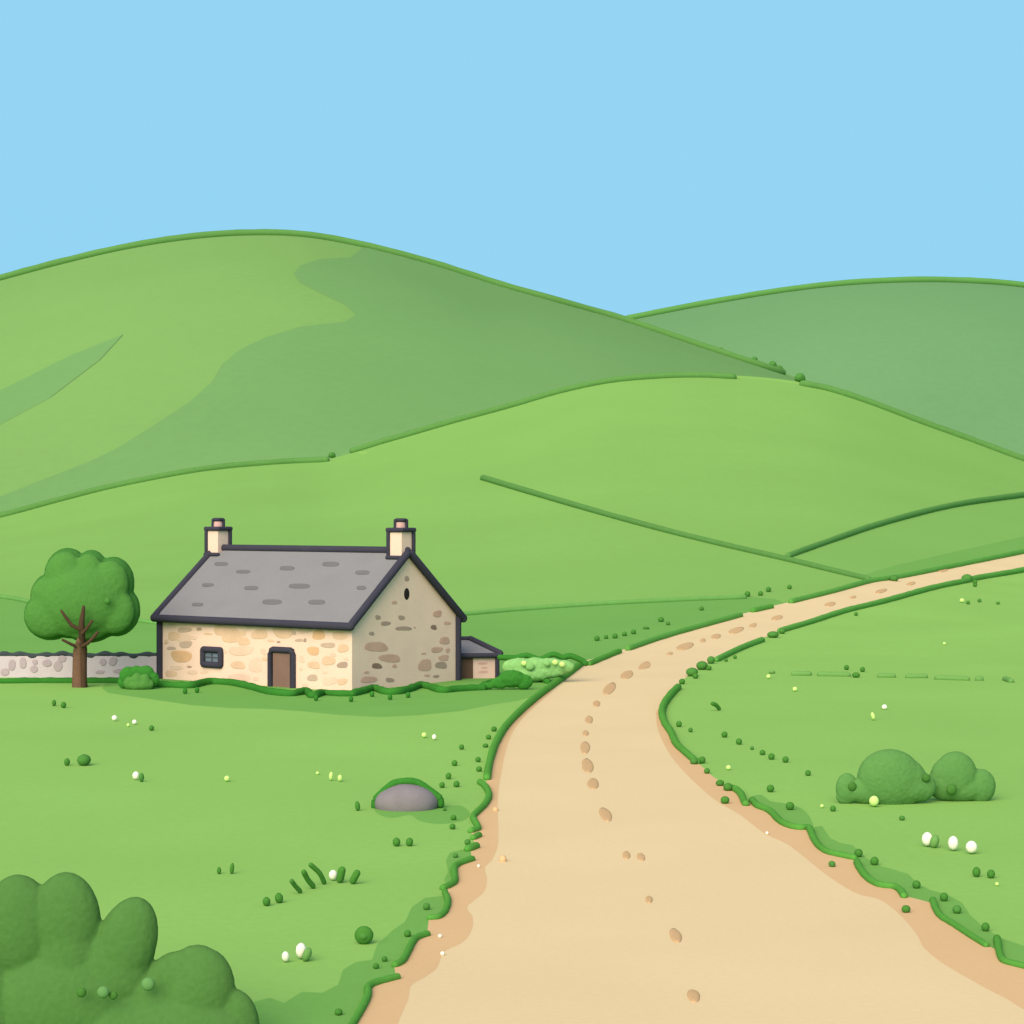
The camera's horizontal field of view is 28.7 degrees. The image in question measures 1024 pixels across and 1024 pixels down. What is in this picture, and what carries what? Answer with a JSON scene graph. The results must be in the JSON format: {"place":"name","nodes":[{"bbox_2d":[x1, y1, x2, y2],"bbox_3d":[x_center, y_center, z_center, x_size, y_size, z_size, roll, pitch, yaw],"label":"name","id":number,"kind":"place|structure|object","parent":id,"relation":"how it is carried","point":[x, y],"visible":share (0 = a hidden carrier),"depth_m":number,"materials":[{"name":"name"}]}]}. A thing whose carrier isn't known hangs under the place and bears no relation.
{"place":"outdoors","nodes":[
{"label":"outdoors","id":0,"kind":"place"},
{"bbox_2d":[289,879,301,892],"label":"tall grass","id":1,"kind":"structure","parent":0,"point":[297,888],"depth_m":34.79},
{"bbox_2d":[301,869,315,888],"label":"tall grass","id":2,"kind":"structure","parent":0,"point":[309,881],"depth_m":35.22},
{"bbox_2d":[308,863,325,883],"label":"tall grass","id":3,"kind":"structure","parent":0,"point":[314,868],"depth_m":35.61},
{"bbox_2d":[336,866,345,882],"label":"tall grass","id":4,"kind":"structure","parent":0,"point":[340,874],"depth_m":35.85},
{"bbox_2d":[349,870,359,883],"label":"tall grass","id":5,"kind":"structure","parent":0,"point":[354,877],"depth_m":35.74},
{"bbox_2d":[0,597,782,698],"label":"grass field","id":6,"kind":"structure","parent":0,"point":[573,630],"depth_m":107.27,"materials":[{"name":"plant"}]},
{"bbox_2d":[0,235,793,495],"bbox_3d":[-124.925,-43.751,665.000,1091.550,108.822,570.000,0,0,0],"label":"hill","id":7,"kind":"structure","parent":0,"point":[186,319],"depth_m":533.73,"materials":[{"name":"plant"}]},
{"bbox_2d":[0,335,122,424],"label":"rough grass","id":8,"kind":"structure","parent":7,"relation":"on","point":[30,392],"depth_m":492.67,"materials":[{"name":"plant"}]},
{"bbox_2d":[0,229,785,374],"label":"hedge","id":9,"kind":"object","parent":7,"relation":"on","point":[181,237],"visible":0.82,"depth_m":672.18,"materials":[{"name":"plant"}]},
{"bbox_2d":[0,247,797,511],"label":"rough grass","id":10,"kind":"structure","parent":7,"relation":"on","point":[410,344],"depth_m":504.78,"materials":[{"name":"plant"}]},
{"bbox_2d":[0,376,1023,1002],"bbox_3d":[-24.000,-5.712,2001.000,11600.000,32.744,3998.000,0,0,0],"label":"ground","id":11,"kind":"structure","parent":0,"point":[176,828],"depth_m":50.17,"materials":[{"name":"green plant"}]},
{"bbox_2d":[0,677,118,683],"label":"grass hem","id":12,"kind":"object","parent":11,"relation":"on","point":[58,680],"depth_m":77.86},
{"bbox_2d":[0,651,155,676],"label":"stone wall","id":13,"kind":"structure","parent":11,"relation":"on","point":[60,664],"depth_m":80.50,"materials":[{"name":"stone"}]},
{"bbox_2d":[0,594,155,623],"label":"hedge","id":14,"kind":"object","parent":11,"relation":"on","point":[24,600],"visible":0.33,"depth_m":135.92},
{"bbox_2d":[24,548,139,687],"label":"broadleaf tree","id":15,"kind":"object","parent":11,"relation":"on","point":[85,599],"visible":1,"depth_m":75.95,"materials":[{"name":"green plant"}]},
{"bbox_2d":[77,754,90,765],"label":"grass tuft","id":16,"kind":"object","parent":11,"relation":"on","point":[83,759],"visible":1,"depth_m":52.42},
{"bbox_2d":[118,665,158,689],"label":"bush","id":17,"kind":"object","parent":11,"relation":"on","point":[136,677],"visible":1,"depth_m":75.15,"materials":[{"name":"plant"}]},
{"bbox_2d":[0,456,329,517],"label":"hedge","id":18,"kind":"object","parent":11,"relation":"on","point":[161,476],"visible":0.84,"depth_m":312.67,"materials":[{"name":"plant"}]},
{"bbox_2d":[156,678,355,697],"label":"grass hem","id":19,"kind":"object","parent":11,"relation":"on","point":[308,692],"depth_m":74.48,"materials":[{"name":"plant"}]},
{"bbox_2d":[275,893,282,902],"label":"grass tuft","id":20,"kind":"object","parent":11,"relation":"on","point":[278,897],"visible":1,"depth_m":34.01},
{"bbox_2d":[282,951,288,962],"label":"flower","id":21,"kind":"object","parent":11,"relation":"on","point":[285,956],"visible":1,"depth_m":29.53,"materials":[{"name":"white plant"}]},
{"bbox_2d":[296,943,305,958],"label":"flower","id":22,"kind":"object","parent":11,"relation":"on","point":[300,948],"visible":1,"depth_m":29.72,"materials":[{"name":"white plant"}]},
{"bbox_2d":[302,947,311,961],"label":"grass tuft","id":23,"kind":"object","parent":11,"relation":"on","point":[306,954],"visible":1,"depth_m":29.59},
{"bbox_2d":[150,518,466,689],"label":"stone cottage","id":24,"kind":"structure","parent":11,"relation":"on","point":[391,614],"depth_m":77.18,"materials":[{"name":"stone"}]},
{"bbox_2d":[200,646,223,668],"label":"window","id":25,"kind":"structure","parent":24,"relation":"in","point":[210,657],"depth_m":78.11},
{"bbox_2d":[273,653,289,687],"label":"door","id":26,"kind":"structure","parent":24,"relation":"in","point":[281,661],"depth_m":76.02,"materials":[{"name":"brown wood"}]},
{"bbox_2d":[102,673,551,716],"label":"long grass","id":27,"kind":"structure","parent":11,"relation":"on","point":[421,701],"depth_m":71.02,"materials":[{"name":"plant"}]},
{"bbox_2d":[482,670,532,689],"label":"bush","id":28,"kind":"object","parent":27,"relation":"on","point":[513,679],"visible":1,"depth_m":74.80,"materials":[{"name":"plant"}]},
{"bbox_2d":[497,651,588,681],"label":"shrub bed","id":29,"kind":"object","parent":27,"relation":"on","point":[540,668],"visible":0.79,"depth_m":77.93,"materials":[{"name":"green plant"}]},
{"bbox_2d":[329,870,336,880],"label":"flower","id":30,"kind":"object","parent":11,"relation":"on","point":[332,875],"visible":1,"depth_m":36.06,"materials":[{"name":"white plant"}]},
{"bbox_2d":[253,896,443,1023],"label":"long grass","id":31,"kind":"structure","parent":11,"relation":"on","point":[345,995],"depth_m":27.71,"materials":[{"name":"plant"}]},
{"bbox_2d":[0,872,259,1023],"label":"bush","id":32,"kind":"object","parent":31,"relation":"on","point":[68,955],"visible":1,"depth_m":24.88,"materials":[{"name":"green plant"}]},
{"bbox_2d":[355,926,373,943],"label":"round plant","id":33,"kind":"object","parent":11,"relation":"on","point":[364,935],"visible":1,"depth_m":30.77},
{"bbox_2d":[375,784,437,811],"bbox_3d":[-2.372,6.554,45.002,1.426,0.889,1.157,0,0,0],"label":"boulder","id":34,"kind":"object","parent":11,"relation":"on","point":[405,798],"visible":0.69,"depth_m":44.58,"materials":[{"name":"stone"}]},
{"bbox_2d":[350,681,485,695],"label":"grass hem","id":35,"kind":"object","parent":11,"relation":"on","point":[415,686],"depth_m":73.89,"materials":[{"name":"plant"}]},
{"bbox_2d":[374,805,469,823],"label":"long grass","id":36,"kind":"structure","parent":11,"relation":"on","point":[437,815],"depth_m":44.01,"materials":[{"name":"plant"}]},
{"bbox_2d":[371,777,443,807],"bbox_3d":[-2.346,6.341,44.998,1.652,0.728,0.189,0,0,0],"label":"arched hedge","id":37,"kind":"object","parent":36,"relation":"on","point":[418,782],"visible":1,"depth_m":44.92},
{"bbox_2d":[357,688,553,1023],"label":"sand margin","id":38,"kind":"object","parent":11,"relation":"on","point":[453,926],"visible":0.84,"depth_m":32.27,"materials":[{"name":"sand"}]},
{"bbox_2d":[348,973,400,1023],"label":"hedge","id":39,"kind":"object","parent":38,"relation":"on","point":[364,1002],"visible":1,"depth_m":27.46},
{"bbox_2d":[391,930,430,966],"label":"hedge","id":40,"kind":"object","parent":38,"relation":"on","point":[409,947],"visible":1,"depth_m":30.27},
{"bbox_2d":[427,889,450,919],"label":"hedge","id":41,"kind":"object","parent":38,"relation":"on","point":[443,912],"visible":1,"depth_m":33.26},
{"bbox_2d":[439,856,475,889],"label":"hedge","id":42,"kind":"object","parent":38,"relation":"on","point":[453,881],"visible":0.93,"depth_m":36.62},
{"bbox_2d":[470,832,481,839],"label":"hedge","id":43,"kind":"object","parent":38,"relation":"on","point":[476,835],"visible":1,"depth_m":40.68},
{"bbox_2d":[444,849,471,882],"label":"long grass","id":44,"kind":"structure","parent":11,"relation":"on","point":[450,860],"depth_m":38.42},
{"bbox_2d":[464,842,479,851],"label":"hedge","id":45,"kind":"object","parent":44,"relation":"on","point":[472,846],"visible":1,"depth_m":39.33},
{"bbox_2d":[468,779,491,832],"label":"hedge","id":46,"kind":"object","parent":11,"relation":"on","point":[481,807],"visible":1,"depth_m":44.54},
{"bbox_2d":[461,636,502,678],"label":"stone shed","id":47,"kind":"structure","parent":11,"relation":"on","point":[479,659],"depth_m":80.06,"materials":[{"name":"stone"}]},
{"bbox_2d":[461,658,472,678],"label":"door","id":48,"kind":"structure","parent":47,"relation":"in","point":[466,663],"depth_m":79.94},
{"bbox_2d":[483,659,585,779],"bbox_3d":[0.880,6.569,68.697,1.001,0.326,38.252,0,0,6],"label":"hedge","id":49,"kind":"object","parent":11,"relation":"on","point":[521,710],"visible":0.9,"depth_m":64.36,"materials":[{"name":"plant"}]},
{"bbox_2d":[349,372,736,452],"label":"hedge","id":50,"kind":"object","parent":11,"relation":"on","point":[541,396],"visible":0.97,"depth_m":315.45,"materials":[{"name":"plant"}]},
{"bbox_2d":[588,649,621,665],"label":"hedge","id":51,"kind":"object","parent":11,"relation":"on","point":[608,655],"visible":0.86,"depth_m":89.48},
{"bbox_2d":[464,595,746,615],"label":"hedge","id":52,"kind":"object","parent":11,"relation":"on","point":[598,603],"visible":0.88,"depth_m":119.67,"materials":[{"name":"plant"}]},
{"bbox_2d":[480,475,870,579],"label":"hedge","id":53,"kind":"object","parent":11,"relation":"on","point":[519,488],"visible":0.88,"depth_m":168.18,"materials":[{"name":"plant"}]},
{"bbox_2d":[658,683,700,763],"bbox_3d":[5.199,6.591,64.147,0.987,0.277,22.707,0,0,4],"label":"hedge","id":54,"kind":"object","parent":11,"relation":"on","point":[667,726],"visible":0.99,"depth_m":61.76,"materials":[{"name":"plant"}]},
{"bbox_2d":[625,613,742,650],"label":"hedge","id":55,"kind":"object","parent":11,"relation":"on","point":[681,631],"visible":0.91,"depth_m":103.29,"materials":[{"name":"plant"}]},
{"bbox_2d":[686,667,697,675],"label":"grass tuft","id":56,"kind":"object","parent":11,"relation":"on","point":[691,671],"visible":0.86,"depth_m":80.94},
{"bbox_2d":[696,661,707,669],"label":"grass tuft","id":57,"kind":"object","parent":11,"relation":"on","point":[701,665],"visible":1,"depth_m":84.28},
{"bbox_2d":[714,637,764,661],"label":"hedge","id":58,"kind":"object","parent":11,"relation":"on","point":[737,649],"visible":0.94,"depth_m":93.95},
{"bbox_2d":[750,604,773,611],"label":"hedge","id":59,"kind":"object","parent":11,"relation":"on","point":[763,608],"visible":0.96,"depth_m":116.10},
{"bbox_2d":[767,631,778,637],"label":"grass tuft","id":60,"kind":"object","parent":11,"relation":"on","point":[773,634],"visible":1,"depth_m":101.07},
{"bbox_2d":[752,795,812,826],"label":"long grass","id":61,"kind":"structure","parent":11,"relation":"on","point":[796,815],"depth_m":44.31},
{"bbox_2d":[749,797,856,859],"bbox_3d":[6.010,6.620,42.135,0.534,0.160,7.882,0,0,-6],"label":"hedge","id":62,"kind":"object","parent":61,"relation":"on","point":[778,819],"visible":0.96,"depth_m":41.86,"materials":[{"name":"plant"}]},
{"bbox_2d":[794,373,805,381],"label":"shrub","id":63,"kind":"object","parent":11,"relation":"on","point":[798,377],"visible":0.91,"depth_m":319.47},
{"bbox_2d":[791,671,811,675],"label":"grass ridge","id":64,"kind":"structure","parent":11,"relation":"on","point":[801,673],"depth_m":81.37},
{"bbox_2d":[817,671,850,676],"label":"grass ridge","id":65,"kind":"structure","parent":11,"relation":"on","point":[841,674],"depth_m":80.98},
{"bbox_2d":[656,710,1023,1008],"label":"sand margin","id":66,"kind":"object","parent":11,"relation":"on","point":[951,947],"visible":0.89,"depth_m":33.91,"materials":[{"name":"sand"}]},
{"bbox_2d":[723,783,732,790],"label":"grass tuft","id":67,"kind":"object","parent":66,"relation":"on","point":[727,786],"visible":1,"depth_m":47.69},
{"bbox_2d":[731,785,749,805],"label":"hedge","id":68,"kind":"object","parent":66,"relation":"on","point":[740,793],"visible":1,"depth_m":46.32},
{"bbox_2d":[853,858,907,897],"bbox_3d":[6.564,6.624,36.179,0.404,0.142,3.478,0,0,-6],"label":"hedge","id":69,"kind":"object","parent":66,"relation":"on","point":[868,878],"visible":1,"depth_m":35.56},
{"bbox_2d":[901,905,910,912],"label":"grass tuft","id":70,"kind":"object","parent":66,"relation":"on","point":[905,908],"visible":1,"depth_m":33.19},
{"bbox_2d":[929,897,989,946],"bbox_3d":[7.135,6.630,32.404,0.296,0.121,3.653,0,0,-1],"label":"hedge","id":71,"kind":"object","parent":66,"relation":"on","point":[940,914],"visible":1,"depth_m":32.01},
{"bbox_2d":[869,796,878,806],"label":"flower","id":72,"kind":"object","parent":11,"relation":"on","point":[873,801],"visible":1,"depth_m":45.05,"materials":[{"name":"yellow plant"}]},
{"bbox_2d":[836,749,935,804],"bbox_3d":[8.547,6.094,45.706,2.290,1.355,0.713,0,0,0],"label":"bush","id":73,"kind":"object","parent":11,"relation":"on","point":[890,777],"visible":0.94,"depth_m":45.48,"materials":[{"name":"plant"}]},
{"bbox_2d":[877,673,895,677],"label":"grass ridge","id":74,"kind":"structure","parent":11,"relation":"on","point":[886,675],"depth_m":80.38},
{"bbox_2d":[777,567,1023,632],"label":"hedge","id":75,"kind":"object","parent":11,"relation":"on","point":[898,597],"visible":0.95,"depth_m":126.16,"materials":[{"name":"plant"}]},
{"bbox_2d":[785,492,1023,556],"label":"hedge","id":76,"kind":"object","parent":11,"relation":"on","point":[858,530],"visible":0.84,"depth_m":191.68,"materials":[{"name":"plant"}]},
{"bbox_2d":[788,549,1023,602],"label":"hedge","id":77,"kind":"object","parent":11,"relation":"on","point":[900,576],"visible":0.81,"depth_m":141.86,"materials":[{"name":"plant"}]},
{"bbox_2d":[799,380,1023,460],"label":"hedge","id":78,"kind":"object","parent":11,"relation":"on","point":[901,413],"visible":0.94,"depth_m":314.51,"materials":[{"name":"plant"}]},
{"bbox_2d":[905,673,927,677],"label":"grass ridge","id":79,"kind":"structure","parent":11,"relation":"on","point":[911,675],"depth_m":80.14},
{"bbox_2d":[813,826,1023,961],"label":"long grass","id":80,"kind":"structure","parent":11,"relation":"on","point":[969,922],"depth_m":34.81,"materials":[{"name":"plant"}]},
{"bbox_2d":[854,849,862,856],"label":"grass tuft","id":81,"kind":"object","parent":80,"relation":"on","point":[858,852],"visible":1,"depth_m":38.55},
{"bbox_2d":[870,856,878,864],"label":"grass tuft","id":82,"kind":"object","parent":80,"relation":"on","point":[874,860],"visible":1,"depth_m":37.67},
{"bbox_2d":[912,880,920,888],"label":"grass tuft","id":83,"kind":"object","parent":80,"relation":"on","point":[916,884],"visible":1,"depth_m":35.33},
{"bbox_2d":[940,893,947,900],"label":"grass tuft","id":84,"kind":"object","parent":80,"relation":"on","point":[943,896],"visible":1,"depth_m":34.17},
{"bbox_2d":[952,905,961,913],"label":"grass tuft","id":85,"kind":"object","parent":80,"relation":"on","point":[956,909],"visible":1,"depth_m":33.12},
{"bbox_2d":[981,922,989,931],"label":"grass tuft","id":86,"kind":"object","parent":80,"relation":"on","point":[985,926],"visible":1,"depth_m":31.72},
{"bbox_2d":[993,934,1023,968],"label":"hedge","id":87,"kind":"object","parent":80,"relation":"on","point":[1001,957],"visible":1,"depth_m":29.67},
{"bbox_2d":[922,832,931,846],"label":"flower","id":88,"kind":"object","parent":11,"relation":"on","point":[926,837],"visible":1,"depth_m":39.69,"materials":[{"name":"white plant"}]},
{"bbox_2d":[930,835,938,847],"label":"grass tuft","id":89,"kind":"object","parent":11,"relation":"on","point":[934,841],"visible":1,"depth_m":39.59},
{"bbox_2d":[934,675,969,680],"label":"grass ridge","id":90,"kind":"structure","parent":11,"relation":"on","point":[946,677],"depth_m":79.19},
{"bbox_2d":[948,836,957,850],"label":"flower","id":91,"kind":"object","parent":11,"relation":"on","point":[953,843],"visible":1,"depth_m":39.20,"materials":[{"name":"white plant"}]},
{"bbox_2d":[929,751,995,800],"bbox_3d":[10.350,6.114,46.053,1.604,1.191,0.679,0,0,0],"label":"bush","id":92,"kind":"object","parent":11,"relation":"on","point":[957,776],"visible":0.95,"depth_m":45.94,"materials":[{"name":"plant"}]},
{"bbox_2d":[966,841,976,853],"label":"flower","id":93,"kind":"object","parent":11,"relation":"on","point":[971,847],"visible":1,"depth_m":38.85,"materials":[{"name":"white plant"}]},
{"bbox_2d":[972,867,980,876],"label":"grass tuft","id":94,"kind":"object","parent":11,"relation":"on","point":[976,871],"visible":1,"depth_m":36.46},
{"bbox_2d":[987,870,994,877],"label":"grass tuft","id":95,"kind":"object","parent":11,"relation":"on","point":[990,873],"visible":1,"depth_m":36.32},
{"bbox_2d":[1002,676,1013,682],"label":"grass ridge","id":96,"kind":"structure","parent":11,"relation":"on","point":[1007,679],"depth_m":78.26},
{"bbox_2d":[0,377,1023,619],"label":"grass field","id":97,"kind":"structure","parent":0,"point":[778,467],"depth_m":224.36,"materials":[{"name":"plant"}]},
{"bbox_2d":[0,0,1023,315],"label":"sky","id":98,"kind":"structure","parent":0,"point":[623,157],"materials":[{"name":"blue"}]},
{"bbox_2d":[398,554,1023,1023],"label":"dirt track","id":99,"kind":"structure","parent":0,"point":[572,924],"depth_m":33.66,"materials":[{"name":"soil"}]},
{"bbox_2d":[580,741,589,753],"bbox_3d":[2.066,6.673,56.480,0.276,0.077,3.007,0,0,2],"label":"flat stone","id":100,"kind":"object","parent":99,"relation":"on","point":[585,747],"visible":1,"depth_m":56.34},
{"bbox_2d":[582,758,593,772],"bbox_3d":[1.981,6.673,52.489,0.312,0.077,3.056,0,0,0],"label":"flat stone","id":101,"kind":"object","parent":99,"relation":"on","point":[587,765],"visible":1,"depth_m":52.30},
{"bbox_2d":[587,778,598,788],"bbox_3d":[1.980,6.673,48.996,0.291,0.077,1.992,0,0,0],"label":"flat stone","id":102,"kind":"object","parent":99,"relation":"on","point":[592,783],"visible":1,"depth_m":48.87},
{"bbox_2d":[599,808,611,821],"bbox_3d":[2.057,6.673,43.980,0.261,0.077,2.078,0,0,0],"label":"flat stone","id":103,"kind":"object","parent":99,"relation":"on","point":[605,814],"visible":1,"depth_m":43.86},
{"bbox_2d":[603,682,615,694],"bbox_3d":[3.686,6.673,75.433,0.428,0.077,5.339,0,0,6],"label":"flat stone","id":104,"kind":"object","parent":99,"relation":"on","point":[609,688],"visible":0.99,"depth_m":75.17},
{"bbox_2d":[620,670,632,678],"bbox_3d":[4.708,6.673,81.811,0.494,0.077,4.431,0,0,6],"label":"flat stone","id":105,"kind":"object","parent":99,"relation":"on","point":[627,674],"visible":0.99,"depth_m":81.50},
{"bbox_2d":[637,853,644,860],"bbox_3d":[2.484,6.673,38.560,0.155,0.077,0.921,0,0,0],"label":"flat stone","id":106,"kind":"object","parent":99,"relation":"on","point":[640,856],"visible":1,"depth_m":38.47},
{"bbox_2d":[638,661,650,669],"bbox_3d":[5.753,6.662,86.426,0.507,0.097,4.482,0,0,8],"label":"flat stone","id":107,"kind":"object","parent":99,"relation":"on","point":[644,665],"visible":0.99,"depth_m":86.34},
{"bbox_2d":[669,928,681,942],"bbox_3d":[2.572,6.673,31.427,0.186,0.077,1.088,0,0,0],"label":"flat stone","id":108,"kind":"object","parent":99,"relation":"on","point":[675,935],"visible":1,"depth_m":31.33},
{"bbox_2d":[676,643,693,650],"bbox_3d":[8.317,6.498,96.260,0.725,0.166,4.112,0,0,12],"label":"flat stone","id":109,"kind":"object","parent":99,"relation":"on","point":[684,646],"visible":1,"depth_m":96.06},
{"bbox_2d":[687,989,699,1002],"bbox_3d":[2.498,6.673,27.492,0.177,0.077,0.750,0,0,0],"label":"flat stone","id":110,"kind":"object","parent":99,"relation":"on","point":[693,996],"visible":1,"depth_m":27.44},
{"bbox_2d":[728,627,743,633],"bbox_3d":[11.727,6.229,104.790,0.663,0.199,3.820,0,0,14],"label":"flat stone","id":111,"kind":"object","parent":99,"relation":"on","point":[735,630],"visible":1,"depth_m":104.55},
{"bbox_2d":[636,282,1023,454],"bbox_3d":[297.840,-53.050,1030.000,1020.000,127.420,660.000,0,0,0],"label":"hill","id":112,"kind":"structure","parent":0,"point":[949,354],"depth_m":873.98,"materials":[{"name":"plant"}]},
{"bbox_2d":[626,276,1023,318],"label":"hedge","id":113,"kind":"object","parent":112,"relation":"on","point":[829,284],"visible":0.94,"depth_m":983.20,"materials":[{"name":"plant"}]},
{"bbox_2d":[793,498,1023,574],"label":"grass field","id":114,"kind":"structure","parent":0,"point":[936,533],"depth_m":178.30,"materials":[{"name":"plant"}]},
{"bbox_2d":[865,536,1023,577],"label":"grass field","id":115,"kind":"structure","parent":0,"point":[1014,544],"depth_m":162.63,"materials":[{"name":"plant"}]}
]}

